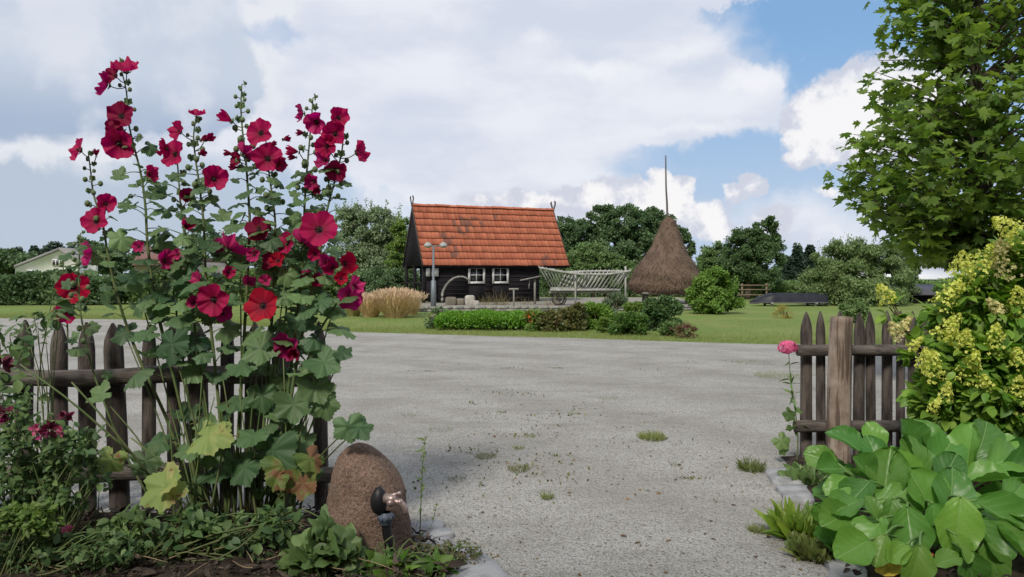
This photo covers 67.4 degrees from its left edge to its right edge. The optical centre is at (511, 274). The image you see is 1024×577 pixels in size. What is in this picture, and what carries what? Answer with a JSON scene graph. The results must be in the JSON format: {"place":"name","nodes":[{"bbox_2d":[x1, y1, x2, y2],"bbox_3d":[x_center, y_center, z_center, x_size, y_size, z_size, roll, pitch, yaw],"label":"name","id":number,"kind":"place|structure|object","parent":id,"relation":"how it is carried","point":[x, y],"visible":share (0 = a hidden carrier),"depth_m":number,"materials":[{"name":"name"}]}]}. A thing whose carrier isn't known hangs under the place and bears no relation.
{"place":"outdoors","nodes":[
{"label":"outdoors","id":0,"kind":"place"},
{"bbox_2d":[357,292,382,316],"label":"ornamental grass","id":1,"kind":"object","parent":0,"point":[368,307],"depth_m":27.04,"materials":[{"name":"plant"}]},
{"bbox_2d":[368,286,420,317],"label":"ornamental grass","id":2,"kind":"object","parent":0,"point":[395,303],"depth_m":26.43,"materials":[{"name":"plant"}]},
{"bbox_2d":[407,288,429,314],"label":"ornamental grass","id":3,"kind":"object","parent":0,"point":[415,310],"depth_m":28.67,"materials":[{"name":"plant"}]},
{"bbox_2d":[0,318,945,576],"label":"gravel yard","id":4,"kind":"structure","parent":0,"point":[381,388],"depth_m":7.10,"materials":[{"name":"grey gravel"}]},
{"bbox_2d":[0,320,333,510],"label":"picket fence","id":5,"kind":"object","parent":4,"relation":"on","point":[81,378],"visible":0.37,"depth_m":4.83,"materials":[{"name":"brown wood"}]},
{"bbox_2d":[0,492,467,576],"bbox_3d":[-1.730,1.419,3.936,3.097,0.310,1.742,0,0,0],"label":"mulch","id":6,"kind":"object","parent":4,"relation":"on","point":[268,565],"visible":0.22,"depth_m":3.74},
{"bbox_2d":[0,497,65,576],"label":"oregano clump","id":7,"kind":"object","parent":6,"relation":"on","point":[32,523],"visible":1,"depth_m":3.67,"materials":[{"name":"green plant"}]},
{"bbox_2d":[0,281,77,522],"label":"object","id":8,"kind":"object","parent":6,"relation":"on","point":[24,352],"visible":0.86,"depth_m":4.33,"materials":[{"name":"green plant"}]},
{"bbox_2d":[0,355,121,550],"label":"rose bush","id":9,"kind":"object","parent":6,"relation":"on","point":[45,479],"visible":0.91,"depth_m":3.89,"materials":[{"name":"green plant"}]},
{"bbox_2d":[49,252,91,430],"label":"hollyhock","id":10,"kind":"object","parent":6,"relation":"on","point":[64,293],"visible":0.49,"depth_m":4.96,"materials":[{"name":"red plant"}]},
{"bbox_2d":[0,524,154,576],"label":"meadow weed","id":11,"kind":"object","parent":6,"relation":"on","point":[45,555],"visible":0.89,"depth_m":3.70,"materials":[{"name":"green plant"}]},
{"bbox_2d":[57,230,159,519],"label":"hollyhock","id":12,"kind":"object","parent":6,"relation":"on","point":[94,327],"visible":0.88,"depth_m":4.59,"materials":[{"name":"green plant"}]},
{"bbox_2d":[59,502,160,566],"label":"nettle clump","id":13,"kind":"object","parent":6,"relation":"on","point":[131,518],"visible":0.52,"depth_m":3.86,"materials":[{"name":"green plant"}]},
{"bbox_2d":[68,137,200,503],"bbox_3d":[-2.215,0.336,4.511,0.773,2.287,0.302,0,0,-11],"label":"hollyhock","id":14,"kind":"object","parent":6,"relation":"on","point":[93,220],"visible":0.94,"depth_m":4.50,"materials":[{"name":"green plant"}]},
{"bbox_2d":[94,56,218,508],"bbox_3d":[-2.015,0.101,4.460,0.809,2.758,0.445,0,0,0],"label":"hollyhock","id":15,"kind":"object","parent":6,"relation":"on","point":[116,141],"visible":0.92,"depth_m":4.43,"materials":[{"name":"green plant"}]},
{"bbox_2d":[19,358,308,532],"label":"hollyhock shoots","id":16,"kind":"object","parent":6,"relation":"on","point":[124,446],"visible":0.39,"depth_m":4.25,"materials":[{"name":"green plant"}]},
{"bbox_2d":[141,257,200,502],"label":"hollyhock","id":17,"kind":"object","parent":6,"relation":"on","point":[178,322],"visible":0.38,"depth_m":4.48,"materials":[{"name":"green plant"}]},
{"bbox_2d":[147,138,226,512],"bbox_3d":[-1.885,0.330,4.448,0.432,2.300,0.416,0,0,-23],"label":"hollyhock","id":18,"kind":"object","parent":6,"relation":"on","point":[171,153],"visible":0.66,"depth_m":4.45,"materials":[{"name":"green plant"}]},
{"bbox_2d":[165,109,251,512],"bbox_3d":[-1.716,0.267,4.375,0.421,2.426,0.450,0,0,-43],"label":"hollyhock","id":19,"kind":"object","parent":6,"relation":"on","point":[209,299],"visible":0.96,"depth_m":4.35,"materials":[{"name":"green plant"}]},
{"bbox_2d":[3,508,418,575],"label":"dry stalks","id":20,"kind":"object","parent":6,"relation":"on","point":[215,549],"visible":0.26,"depth_m":3.77,"materials":[{"name":"brown plant"}]},
{"bbox_2d":[122,497,304,566],"bbox_3d":[-1.548,1.361,3.973,0.953,0.418,0.370,0,0,0],"label":"strawberry patch","id":21,"kind":"object","parent":6,"relation":"on","point":[199,528],"visible":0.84,"depth_m":3.90,"materials":[{"name":"green plant"}]},
{"bbox_2d":[85,242,374,520],"bbox_3d":[-1.588,0.539,4.185,1.767,1.732,0.605,0,0,10],"label":"hollyhock rosette","id":22,"kind":"object","parent":6,"relation":"on","point":[282,463],"visible":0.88,"depth_m":4.21,"materials":[{"name":"green plant"}]},
{"bbox_2d":[192,80,281,521],"bbox_3d":[-1.547,0.176,4.418,0.445,2.607,0.431,0,0,35],"label":"hollyhock","id":23,"kind":"object","parent":6,"relation":"on","point":[260,129],"visible":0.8,"depth_m":4.38,"materials":[{"name":"green plant"}]},
{"bbox_2d":[207,135,304,507],"bbox_3d":[-1.432,0.341,4.313,0.529,2.279,0.462,0,0,0],"label":"hollyhock","id":24,"kind":"object","parent":6,"relation":"on","point":[261,304],"visible":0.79,"depth_m":4.34,"materials":[{"name":"green plant"}]},
{"bbox_2d":[241,232,309,510],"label":"hollyhock","id":25,"kind":"object","parent":6,"relation":"on","point":[302,306],"visible":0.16,"depth_m":4.49,"materials":[{"name":"green plant"}]},
{"bbox_2d":[252,93,325,515],"bbox_3d":[-1.238,0.218,4.349,0.448,2.524,0.352,0,0,0],"label":"hollyhock","id":26,"kind":"object","parent":6,"relation":"on","point":[314,123],"visible":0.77,"depth_m":4.34,"materials":[{"name":"green plant"}]},
{"bbox_2d":[250,275,365,515],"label":"hollyhock","id":27,"kind":"object","parent":6,"relation":"on","point":[350,296],"visible":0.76,"depth_m":4.25,"materials":[{"name":"green plant"}]},
{"bbox_2d":[255,107,370,516],"bbox_3d":[-1.119,0.269,4.299,0.553,2.423,0.415,0,0,29],"label":"hollyhock","id":28,"kind":"object","parent":6,"relation":"on","point":[317,226],"visible":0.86,"depth_m":4.29,"materials":[{"name":"green plant"}]},
{"bbox_2d":[275,509,366,576],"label":"dock plant","id":29,"kind":"object","parent":6,"relation":"on","point":[324,540],"visible":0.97,"depth_m":3.69,"materials":[{"name":"green plant"}]},
{"bbox_2d":[326,442,411,559],"bbox_3d":[-0.780,1.246,4.102,0.489,0.695,0.422,0,0,0],"label":"boulder","id":30,"kind":"object","parent":6,"relation":"on","point":[361,472],"visible":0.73,"depth_m":3.98,"materials":[{"name":"brown stone"}]},
{"bbox_2d":[370,486,408,556],"bbox_3d":[-0.608,1.256,3.815,0.195,0.408,0.111,0,0,0],"label":"garden tap","id":31,"kind":"object","parent":6,"relation":"on","point":[381,499],"visible":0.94,"depth_m":3.79,"materials":[{"name":"black plastic"}]},
{"bbox_2d":[341,535,459,576],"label":"dandelion clump","id":32,"kind":"object","parent":6,"relation":"on","point":[402,555],"visible":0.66,"depth_m":3.73,"materials":[{"name":"green plant"}]},
{"bbox_2d":[415,437,438,535],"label":"seeding weed","id":33,"kind":"object","parent":6,"relation":"on","point":[421,484],"visible":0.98,"depth_m":4.29,"materials":[{"name":"green plant"}]},
{"bbox_2d":[407,539,496,568],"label":"creeping weed","id":34,"kind":"object","parent":6,"relation":"on","point":[461,555],"visible":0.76,"depth_m":3.94,"materials":[{"name":"green plant"}]},
{"bbox_2d":[411,520,453,539],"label":"stone slab","id":35,"kind":"structure","parent":4,"relation":"on","point":[438,529],"depth_m":4.42,"materials":[{"name":"stone"}]},
{"bbox_2d":[441,546,508,576],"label":"stone slab","id":36,"kind":"structure","parent":4,"relation":"on","point":[489,567],"depth_m":3.82,"materials":[{"name":"stone"}]},
{"bbox_2d":[405,358,760,503],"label":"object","id":37,"kind":"object","parent":4,"relation":"on","point":[568,473],"visible":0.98,"depth_m":6.48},
{"bbox_2d":[420,351,818,576],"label":"loose pebbles","id":38,"kind":"object","parent":4,"relation":"on","point":[601,470],"visible":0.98,"depth_m":5.62,"materials":[{"name":"grey stone"}]},
{"bbox_2d":[466,401,801,575],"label":"leaf litter","id":39,"kind":"object","parent":4,"relation":"on","point":[579,574],"visible":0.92,"depth_m":5.23,"materials":[{"name":"brown plant"}]},
{"bbox_2d":[637,429,667,441],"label":"weed tuft","id":40,"kind":"object","parent":4,"relation":"on","point":[658,436],"visible":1,"depth_m":6.97,"materials":[{"name":"green plant"}]},
{"bbox_2d":[735,453,767,474],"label":"weed tuft","id":41,"kind":"object","parent":4,"relation":"on","point":[755,465],"visible":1,"depth_m":5.86,"materials":[{"name":"green plant"}]},
{"bbox_2d":[766,467,803,487],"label":"stone slab","id":42,"kind":"structure","parent":4,"relation":"on","point":[774,477],"depth_m":5.51,"materials":[{"name":"stone"}]},
{"bbox_2d":[753,496,818,545],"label":"leafy weed","id":43,"kind":"object","parent":4,"relation":"on","point":[782,522],"visible":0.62,"depth_m":4.36,"materials":[{"name":"green plant"}]},
{"bbox_2d":[776,484,814,505],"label":"stone slab","id":44,"kind":"structure","parent":4,"relation":"on","point":[797,494],"depth_m":5.14,"materials":[{"name":"stone"}]},
{"bbox_2d":[779,529,835,564],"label":"leafy weed","id":45,"kind":"object","parent":4,"relation":"on","point":[803,546],"visible":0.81,"depth_m":4.03,"materials":[{"name":"green plant"}]},
{"bbox_2d":[792,311,1006,463],"bbox_3d":[3.683,0.921,6.405,2.938,1.258,0.382,0,0,-16],"label":"picket fence","id":46,"kind":"object","parent":4,"relation":"on","point":[840,350],"visible":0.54,"depth_m":6.18,"materials":[{"name":"brown wood"}]},
{"bbox_2d":[781,452,1023,576],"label":"soil bed","id":47,"kind":"object","parent":4,"relation":"on","point":[1017,567],"visible":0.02,"depth_m":3.87,"materials":[{"name":"brown soil"}]},
{"bbox_2d":[771,340,808,461],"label":"hollyhock","id":48,"kind":"object","parent":47,"relation":"on","point":[781,444],"visible":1,"depth_m":6.07,"materials":[{"name":"green plant"}]},
{"bbox_2d":[777,459,830,485],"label":"leafy weed","id":49,"kind":"object","parent":47,"relation":"on","point":[796,471],"visible":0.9,"depth_m":5.48,"materials":[{"name":"green plant"}]},
{"bbox_2d":[824,559,866,576],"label":"stone slab","id":50,"kind":"structure","parent":47,"relation":"on","point":[836,567],"depth_m":3.83,"materials":[{"name":"stone"}]},
{"bbox_2d":[875,563,900,575],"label":"fallen leaf","id":51,"kind":"object","parent":47,"relation":"on","point":[889,569],"visible":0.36,"depth_m":3.60,"materials":[{"name":"yellow plant"}]},
{"bbox_2d":[803,418,1023,576],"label":"broad leaved plant","id":52,"kind":"object","parent":47,"relation":"on","point":[932,471],"visible":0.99,"depth_m":4.03,"materials":[{"name":"green plant"}]},
{"bbox_2d":[875,215,1023,483],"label":"hydrangea","id":53,"kind":"object","parent":47,"relation":"on","point":[971,358],"visible":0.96,"depth_m":5.05,"materials":[{"name":"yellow plant"}]},
{"bbox_2d":[822,0,1023,304],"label":"maple tree","id":54,"kind":"object","parent":4,"relation":"on","point":[948,232],"visible":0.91,"depth_m":9.18,"materials":[{"name":"green plant"}]},
{"bbox_2d":[402,195,569,302],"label":"timber barn","id":55,"kind":"structure","parent":0,"point":[491,250],"depth_m":36.94,"materials":[{"name":"black wood"}]},
{"bbox_2d":[468,268,484,283],"bbox_3d":[-1.678,0.010,36.275,0.840,0.820,0.105,0,0,-22],"label":"window","id":56,"kind":"structure","parent":55,"relation":"in","point":[476,275],"depth_m":36.29,"materials":[{"name":"white paint"}]},
{"bbox_2d":[492,268,508,283],"bbox_3d":[-0.556,0.010,36.729,0.840,0.820,0.105,0,0,-22],"label":"window","id":57,"kind":"structure","parent":55,"relation":"in","point":[499,275],"depth_m":36.73,"materials":[{"name":"white paint"}]},
{"bbox_2d":[0,276,1006,344],"bbox_3d":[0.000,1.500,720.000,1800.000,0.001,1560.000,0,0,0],"label":"ground","id":58,"kind":"structure","parent":0,"point":[756,313],"depth_m":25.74,"materials":[{"name":"green plant"}]},
{"bbox_2d":[0,247,45,274],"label":"tree","id":59,"kind":"object","parent":58,"relation":"on","point":[10,258],"visible":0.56,"depth_m":80.98,"materials":[{"name":"green plant"}]},
{"bbox_2d":[14,247,97,292],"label":"white house","id":60,"kind":"structure","parent":58,"relation":"on","point":[46,261],"depth_m":60.00,"materials":[{"name":"grey"}]},
{"bbox_2d":[39,241,75,253],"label":"tree","id":61,"kind":"object","parent":58,"relation":"on","point":[51,245],"visible":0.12,"depth_m":87.34,"materials":[{"name":"green plant"}]},
{"bbox_2d":[0,268,128,305],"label":"hedge","id":62,"kind":"object","parent":58,"relation":"on","point":[18,286],"visible":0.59,"depth_m":37.73,"materials":[{"name":"green plant"}]},
{"bbox_2d":[74,236,134,275],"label":"tree","id":63,"kind":"object","parent":58,"relation":"on","point":[121,262],"visible":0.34,"depth_m":69.47,"materials":[{"name":"green plant"}]},
{"bbox_2d":[132,246,225,274],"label":"brown roofed house","id":64,"kind":"structure","parent":58,"relation":"on","point":[209,263],"depth_m":63.94,"materials":[{"name":"beige"}]},
{"bbox_2d":[120,229,343,272],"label":"tree","id":65,"kind":"object","parent":58,"relation":"on","point":[243,241],"visible":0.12,"depth_m":79.01,"materials":[{"name":"green plant"}]},
{"bbox_2d":[110,267,365,303],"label":"hedge","id":66,"kind":"object","parent":58,"relation":"on","point":[133,296],"visible":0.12,"depth_m":39.15,"materials":[{"name":"green plant"}]},
{"bbox_2d":[332,198,419,284],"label":"leafy tree","id":67,"kind":"object","parent":58,"relation":"on","point":[367,250],"visible":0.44,"depth_m":45.46,"materials":[{"name":"green plant"}]},
{"bbox_2d":[332,266,419,293],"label":"leafy bush","id":68,"kind":"object","parent":58,"relation":"on","point":[391,277],"visible":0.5,"depth_m":39.90,"materials":[{"name":"green plant"}]},
{"bbox_2d":[383,211,418,289],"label":"leafy tree","id":69,"kind":"object","parent":58,"relation":"on","point":[398,231],"visible":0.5,"depth_m":42.50,"materials":[{"name":"green plant"}]},
{"bbox_2d":[419,306,446,328],"bbox_3d":[-2.149,1.200,21.436,0.791,0.668,0.801,0,0,39],"label":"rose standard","id":70,"kind":"object","parent":58,"relation":"on","point":[429,323],"visible":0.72,"depth_m":21.38,"materials":[{"name":"green plant"}]},
{"bbox_2d":[433,309,528,328],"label":"hedge","id":71,"kind":"object","parent":58,"relation":"on","point":[487,318],"visible":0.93,"depth_m":20.67,"materials":[{"name":"green plant"}]},
{"bbox_2d":[520,308,544,331],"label":"lily clump","id":72,"kind":"object","parent":58,"relation":"on","point":[529,315],"visible":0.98,"depth_m":20.39,"materials":[{"name":"green plant"}]},
{"bbox_2d":[377,303,692,311],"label":"stone retaining wall","id":73,"kind":"structure","parent":58,"relation":"on","point":[472,308],"depth_m":31.12,"materials":[{"name":"grey stone"}]},
{"bbox_2d":[534,306,576,331],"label":"perennial clump","id":74,"kind":"object","parent":58,"relation":"on","point":[552,320],"visible":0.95,"depth_m":20.22,"materials":[{"name":"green plant"}]},
{"bbox_2d":[560,301,589,330],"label":"perennial clump","id":75,"kind":"object","parent":58,"relation":"on","point":[577,313],"visible":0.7,"depth_m":20.42,"materials":[{"name":"green plant"}]},
{"bbox_2d":[557,214,600,261],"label":"oak tree","id":76,"kind":"object","parent":58,"relation":"on","point":[571,233],"visible":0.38,"depth_m":69.37,"materials":[{"name":"green plant"}]},
{"bbox_2d":[550,241,636,296],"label":"round bush","id":77,"kind":"object","parent":58,"relation":"on","point":[599,258],"visible":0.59,"depth_m":45.46,"materials":[{"name":"green plant"}]},
{"bbox_2d":[584,300,613,329],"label":"round shrub","id":78,"kind":"object","parent":58,"relation":"on","point":[596,310],"visible":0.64,"depth_m":21.09,"materials":[{"name":"green plant"}]},
{"bbox_2d":[595,316,614,332],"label":"shrub","id":79,"kind":"object","parent":58,"relation":"on","point":[606,322],"visible":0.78,"depth_m":19.82,"materials":[{"name":"green plant"}]},
{"bbox_2d":[572,203,654,265],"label":"oak tree","id":80,"kind":"object","parent":58,"relation":"on","point":[629,238],"visible":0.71,"depth_m":70.61,"materials":[{"name":"green plant"}]},
{"bbox_2d":[602,289,627,324],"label":"feathery shrub","id":81,"kind":"object","parent":58,"relation":"on","point":[616,300],"visible":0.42,"depth_m":23.37,"materials":[{"name":"green plant"}]},
{"bbox_2d":[607,311,648,334],"bbox_3d":[2.914,1.220,19.170,1.122,0.662,0.870,0,0,0],"label":"box mound","id":82,"kind":"object","parent":58,"relation":"on","point":[631,322],"visible":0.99,"depth_m":19.03,"materials":[{"name":"green plant"}]},
{"bbox_2d":[621,300,643,312],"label":"round shrub","id":83,"kind":"object","parent":58,"relation":"on","point":[636,306],"visible":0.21,"depth_m":21.51,"materials":[{"name":"green plant"}]},
{"bbox_2d":[539,268,744,296],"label":"hedge","id":84,"kind":"object","parent":58,"relation":"on","point":[544,287],"visible":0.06,"depth_m":52.23,"materials":[{"name":"green plant"}]},
{"bbox_2d":[640,294,684,330],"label":"round shrub","id":85,"kind":"object","parent":58,"relation":"on","point":[662,309],"visible":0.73,"depth_m":20.42,"materials":[{"name":"green plant"}]},
{"bbox_2d":[632,206,696,258],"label":"oak tree","id":86,"kind":"object","parent":58,"relation":"on","point":[658,216],"visible":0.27,"depth_m":73.27,"materials":[{"name":"green plant"}]},
{"bbox_2d":[657,320,680,335],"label":"flower clump","id":87,"kind":"object","parent":58,"relation":"on","point":[667,328],"visible":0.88,"depth_m":18.71,"materials":[{"name":"green plant"}]},
{"bbox_2d":[673,320,698,337],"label":"flower clump","id":88,"kind":"object","parent":58,"relation":"on","point":[684,325],"visible":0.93,"depth_m":18.15,"materials":[{"name":"brown plant"}]},
{"bbox_2d":[684,265,745,314],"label":"leafy bush","id":89,"kind":"object","parent":58,"relation":"on","point":[713,297],"visible":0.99,"depth_m":29.11,"materials":[{"name":"green plant"}]},
{"bbox_2d":[695,240,741,286],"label":"leafy tree","id":90,"kind":"object","parent":58,"relation":"on","point":[706,258],"visible":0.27,"depth_m":49.74,"materials":[{"name":"green plant"}]},
{"bbox_2d":[713,215,788,298],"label":"leafy tree","id":91,"kind":"object","parent":58,"relation":"on","point":[755,251],"visible":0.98,"depth_m":46.34,"materials":[{"name":"green plant"}]},
{"bbox_2d":[770,303,795,318],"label":"yellow clump","id":92,"kind":"object","parent":58,"relation":"on","point":[783,313],"visible":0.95,"depth_m":26.54,"materials":[{"name":"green plant"}]},
{"bbox_2d":[749,293,828,305],"bbox_3d":[13.328,1.189,37.000,3.788,0.623,1.300,0,0,0],"label":"upturned punt","id":93,"kind":"object","parent":58,"relation":"on","point":[771,299],"visible":0.99,"depth_m":36.48,"materials":[{"name":"grey wood"}]},
{"bbox_2d":[780,255,798,280],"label":"conifer tree","id":94,"kind":"object","parent":58,"relation":"on","point":[787,274],"visible":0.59,"depth_m":65.63,"materials":[{"name":"green plant"}]},
{"bbox_2d":[791,242,806,278],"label":"conifer tree","id":95,"kind":"object","parent":58,"relation":"on","point":[798,254],"visible":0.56,"depth_m":65.67,"materials":[{"name":"green plant"}]},
{"bbox_2d":[801,244,818,277],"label":"conifer tree","id":96,"kind":"object","parent":58,"relation":"on","point":[809,249],"visible":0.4,"depth_m":65.75,"materials":[{"name":"green plant"}]},
{"bbox_2d":[838,297,869,322],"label":"bush","id":97,"kind":"object","parent":58,"relation":"on","point":[853,308],"visible":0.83,"depth_m":23.80,"materials":[{"name":"green plant"}]},
{"bbox_2d":[795,232,917,306],"bbox_3d":[17.072,-0.250,37.426,6.125,3.740,4.039,0,0,0],"label":"willow tree","id":98,"kind":"object","parent":58,"relation":"on","point":[839,279],"visible":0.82,"depth_m":37.26,"materials":[{"name":"green plant"}]},
{"bbox_2d":[744,276,1019,296],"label":"hedge","id":99,"kind":"object","parent":58,"relation":"on","point":[787,286],"visible":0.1,"depth_m":50.21,"materials":[{"name":"green plant"}]},
{"bbox_2d":[891,241,922,293],"bbox_3d":[20.382,-0.441,39.929,1.975,3.896,1.822,0,0,0],"label":"willow tree","id":100,"kind":"object","parent":58,"relation":"on","point":[915,289],"visible":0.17,"depth_m":39.57,"materials":[{"name":"green plant"}]},
{"bbox_2d":[862,266,959,281],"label":"farm hall","id":101,"kind":"structure","parent":58,"relation":"on","point":[932,273],"depth_m":91.44,"materials":[{"name":"grey"}]},
{"bbox_2d":[890,284,938,302],"bbox_3d":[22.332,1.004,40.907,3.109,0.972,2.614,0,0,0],"label":"dark shed","id":102,"kind":"structure","parent":58,"relation":"on","point":[925,294],"depth_m":41.56,"materials":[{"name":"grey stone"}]},
{"bbox_2d":[0,0,1023,275],"label":"sky","id":103,"kind":"structure","parent":0,"point":[579,105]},
{"bbox_2d":[378,297,689,306],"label":"terrace","id":104,"kind":"structure","parent":0,"point":[569,301],"depth_m":35.99,"materials":[{"name":"grey stone"}]},
{"bbox_2d":[424,242,446,305],"bbox_3d":[-3.134,0.077,31.500,0.976,2.845,0.331,0,0,0],"label":"street lamp","id":105,"kind":"object","parent":104,"relation":"on","point":[433,281],"visible":0.99,"depth_m":31.43,"materials":[{"name":"silver metal"}]},
{"bbox_2d":[538,266,631,304],"bbox_3d":[3.077,0.469,33.049,3.960,1.718,1.638,0,0,0],"label":"ladder wagon","id":106,"kind":"object","parent":104,"relation":"on","point":[575,289],"visible":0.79,"depth_m":32.65,"materials":[{"name":"grey wood"}]},
{"bbox_2d":[627,155,699,302],"bbox_3d":[7.010,-2.070,34.972,3.750,6.741,3.645,0,0,0],"label":"haystack","id":107,"kind":"object","parent":104,"relation":"on","point":[666,265],"visible":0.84,"depth_m":34.03,"materials":[{"name":"plant"}]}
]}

